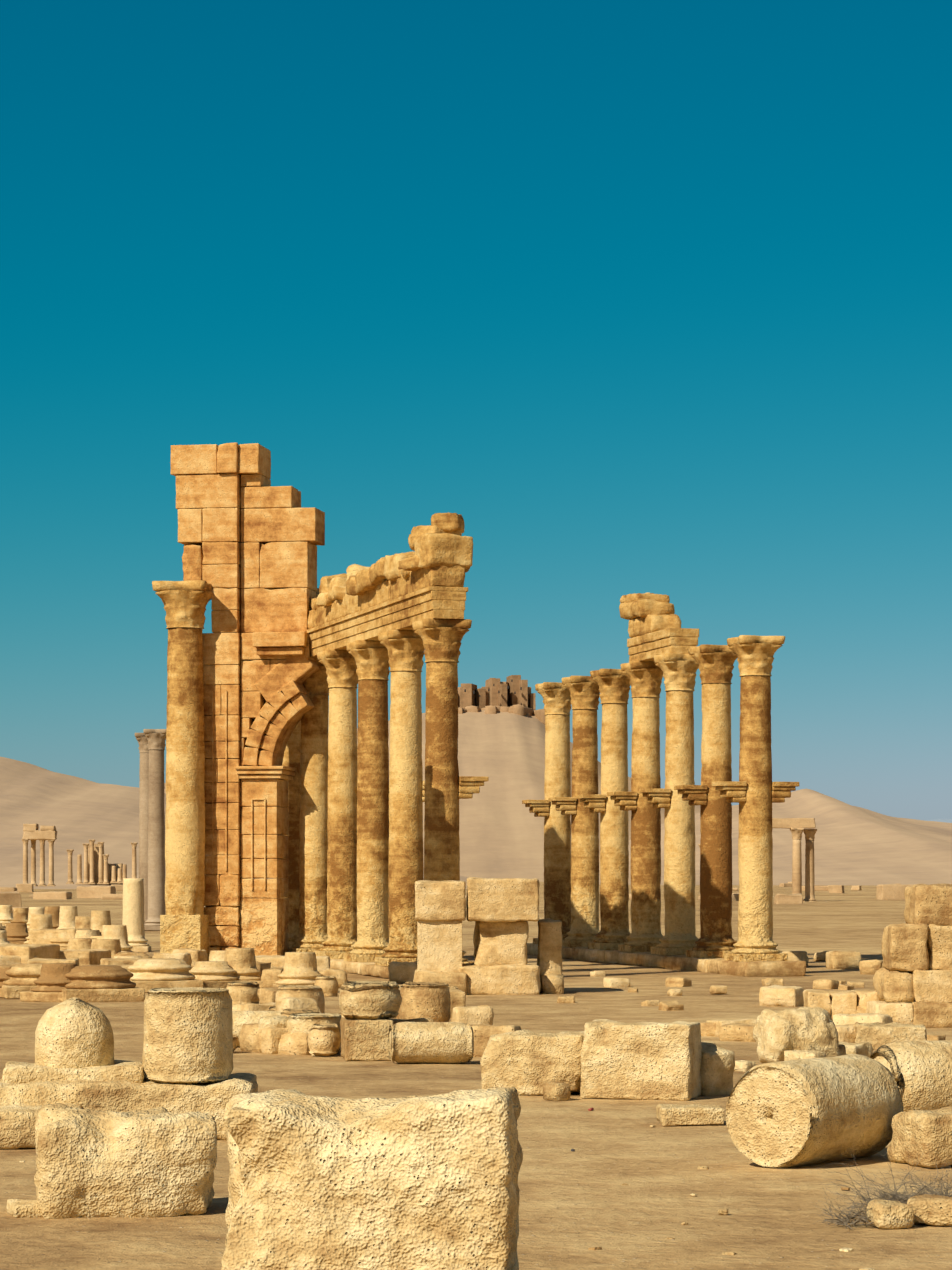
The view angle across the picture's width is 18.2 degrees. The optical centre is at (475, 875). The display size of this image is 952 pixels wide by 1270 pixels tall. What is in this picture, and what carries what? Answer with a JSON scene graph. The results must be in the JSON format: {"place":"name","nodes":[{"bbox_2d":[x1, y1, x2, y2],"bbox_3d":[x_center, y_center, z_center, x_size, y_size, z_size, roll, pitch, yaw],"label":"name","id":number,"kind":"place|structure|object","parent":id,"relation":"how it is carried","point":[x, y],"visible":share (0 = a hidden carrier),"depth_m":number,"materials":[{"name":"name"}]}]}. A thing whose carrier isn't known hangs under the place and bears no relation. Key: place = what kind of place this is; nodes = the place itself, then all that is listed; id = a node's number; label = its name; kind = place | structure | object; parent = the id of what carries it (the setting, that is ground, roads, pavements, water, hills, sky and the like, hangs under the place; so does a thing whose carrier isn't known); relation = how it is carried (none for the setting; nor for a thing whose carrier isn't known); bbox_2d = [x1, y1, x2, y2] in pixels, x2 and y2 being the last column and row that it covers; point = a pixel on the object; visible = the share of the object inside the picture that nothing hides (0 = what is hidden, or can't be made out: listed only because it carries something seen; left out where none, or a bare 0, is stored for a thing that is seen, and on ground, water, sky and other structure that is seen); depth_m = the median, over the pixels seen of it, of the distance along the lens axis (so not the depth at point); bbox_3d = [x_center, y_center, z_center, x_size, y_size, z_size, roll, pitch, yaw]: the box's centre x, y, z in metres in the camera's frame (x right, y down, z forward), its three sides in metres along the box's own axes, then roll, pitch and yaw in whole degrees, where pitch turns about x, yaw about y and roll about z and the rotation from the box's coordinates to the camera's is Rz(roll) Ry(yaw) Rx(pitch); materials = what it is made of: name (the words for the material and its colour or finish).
{"place":"outdoors","nodes":[
{"label":"outdoors","id":0,"kind":"place"},
{"bbox_2d":[0,757,468,888],"bbox_3d":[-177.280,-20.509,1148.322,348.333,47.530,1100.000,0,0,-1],"label":"hill","id":1,"kind":"structure","parent":0,"point":[78,812],"depth_m":904.57,"materials":[{"name":"beige sand"}]},
{"bbox_2d":[0,882,951,1269],"bbox_3d":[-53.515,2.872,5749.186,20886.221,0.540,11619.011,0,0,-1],"label":"ground","id":2,"kind":"structure","parent":0,"point":[578,1202],"depth_m":29.07,"materials":[{"name":"beige sand"}]},
{"bbox_2d":[135,729,165,929],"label":"granite columns","id":3,"kind":"structure","parent":2,"relation":"on","point":[152,745],"depth_m":155.46,"materials":[{"name":"stone"}]},
{"bbox_2d":[152,580,212,960],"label":"column","id":4,"kind":"structure","parent":2,"relation":"on","point":[184,921],"depth_m":93.31,"materials":[{"name":"beige stone"}]},
{"bbox_2d":[171,442,324,955],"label":"arch pier","id":5,"kind":"structure","parent":2,"relation":"on","point":[250,537],"depth_m":94.01,"materials":[{"name":"beige stone"}]},
{"bbox_2d":[330,959,388,978],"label":"colonnade base","id":6,"kind":"object","parent":2,"relation":"on","point":[367,968],"visible":0.1,"depth_m":85.96,"materials":[{"name":"stone"}]},
{"bbox_2d":[282,618,488,966],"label":"colonnade","id":7,"kind":"object","parent":6,"relation":"on","point":[355,840],"visible":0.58,"depth_m":87.43,"materials":[{"name":"stone"}]},
{"bbox_2d":[307,512,472,658],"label":"entablature","id":8,"kind":"structure","parent":7,"relation":"on","point":[406,590],"depth_m":83.01,"materials":[{"name":"stone"}]},
{"bbox_2d":[164,710,700,881],"bbox_3d":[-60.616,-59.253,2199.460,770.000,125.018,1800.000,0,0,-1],"label":"hill","id":9,"kind":"structure","parent":2,"relation":"on","point":[501,830],"depth_m":1726.70,"materials":[{"name":"beige sand"}]},
{"bbox_2d":[458,675,544,723],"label":"castle","id":10,"kind":"structure","parent":9,"relation":"on","point":[522,702],"depth_m":2181.18,"materials":[{"name":"stone"}]},
{"bbox_2d":[464,679,521,696],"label":"castle windows","id":11,"kind":"structure","parent":10,"relation":"attached to","point":[498,691],"depth_m":2166.24,"materials":[{"name":"grey"}]},
{"bbox_2d":[0,818,916,911],"bbox_3d":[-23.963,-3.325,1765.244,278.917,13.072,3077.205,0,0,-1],"label":"distant ruins","id":12,"kind":"object","parent":2,"relation":"on","point":[99,868],"visible":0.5,"depth_m":372.84,"materials":[{"name":"stone"}]},
{"bbox_2d":[0,981,951,1269],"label":"stone blocks","id":13,"kind":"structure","parent":2,"relation":"on","point":[402,1183],"depth_m":28.78,"materials":[{"name":"stone"}]},
{"bbox_2d":[0,877,951,1056],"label":"ruins","id":14,"kind":"object","parent":2,"relation":"on","point":[56,953],"visible":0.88,"depth_m":70.95,"materials":[{"name":"stone"}]},
{"bbox_2d":[527,943,805,976],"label":"colonnade base","id":15,"kind":"object","parent":2,"relation":"on","point":[742,968],"visible":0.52,"depth_m":89.14,"materials":[{"name":"stone"}]},
{"bbox_2d":[522,635,798,961],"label":"colonnade","id":16,"kind":"object","parent":15,"relation":"on","point":[571,874],"visible":1,"depth_m":92.53,"materials":[{"name":"stone"}]},
{"bbox_2d":[619,592,698,662],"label":"entablature","id":17,"kind":"structure","parent":16,"relation":"on","point":[654,628],"depth_m":94.50,"materials":[{"name":"stone"}]},
{"bbox_2d":[809,1145,951,1232],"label":"dry shrub","id":18,"kind":"object","parent":2,"relation":"on","point":[904,1197],"visible":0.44,"depth_m":24.77,"materials":[{"name":"brown plant"}]},
{"bbox_2d":[0,0,951,820],"label":"sky","id":19,"kind":"structure","parent":0,"point":[643,296],"materials":[{"name":"blue"}]},
{"bbox_2d":[599,789,951,884],"bbox_3d":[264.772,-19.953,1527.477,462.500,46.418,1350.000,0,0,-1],"label":"hill","id":20,"kind":"structure","parent":0,"point":[854,845],"depth_m":1129.20,"materials":[{"name":"beige sand"}]},
{"bbox_2d":[925,819,951,822],"bbox_3d":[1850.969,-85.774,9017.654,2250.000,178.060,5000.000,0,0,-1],"label":"hill","id":21,"kind":"structure","parent":0,"point":[945,820],"depth_m":8683.68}
]}

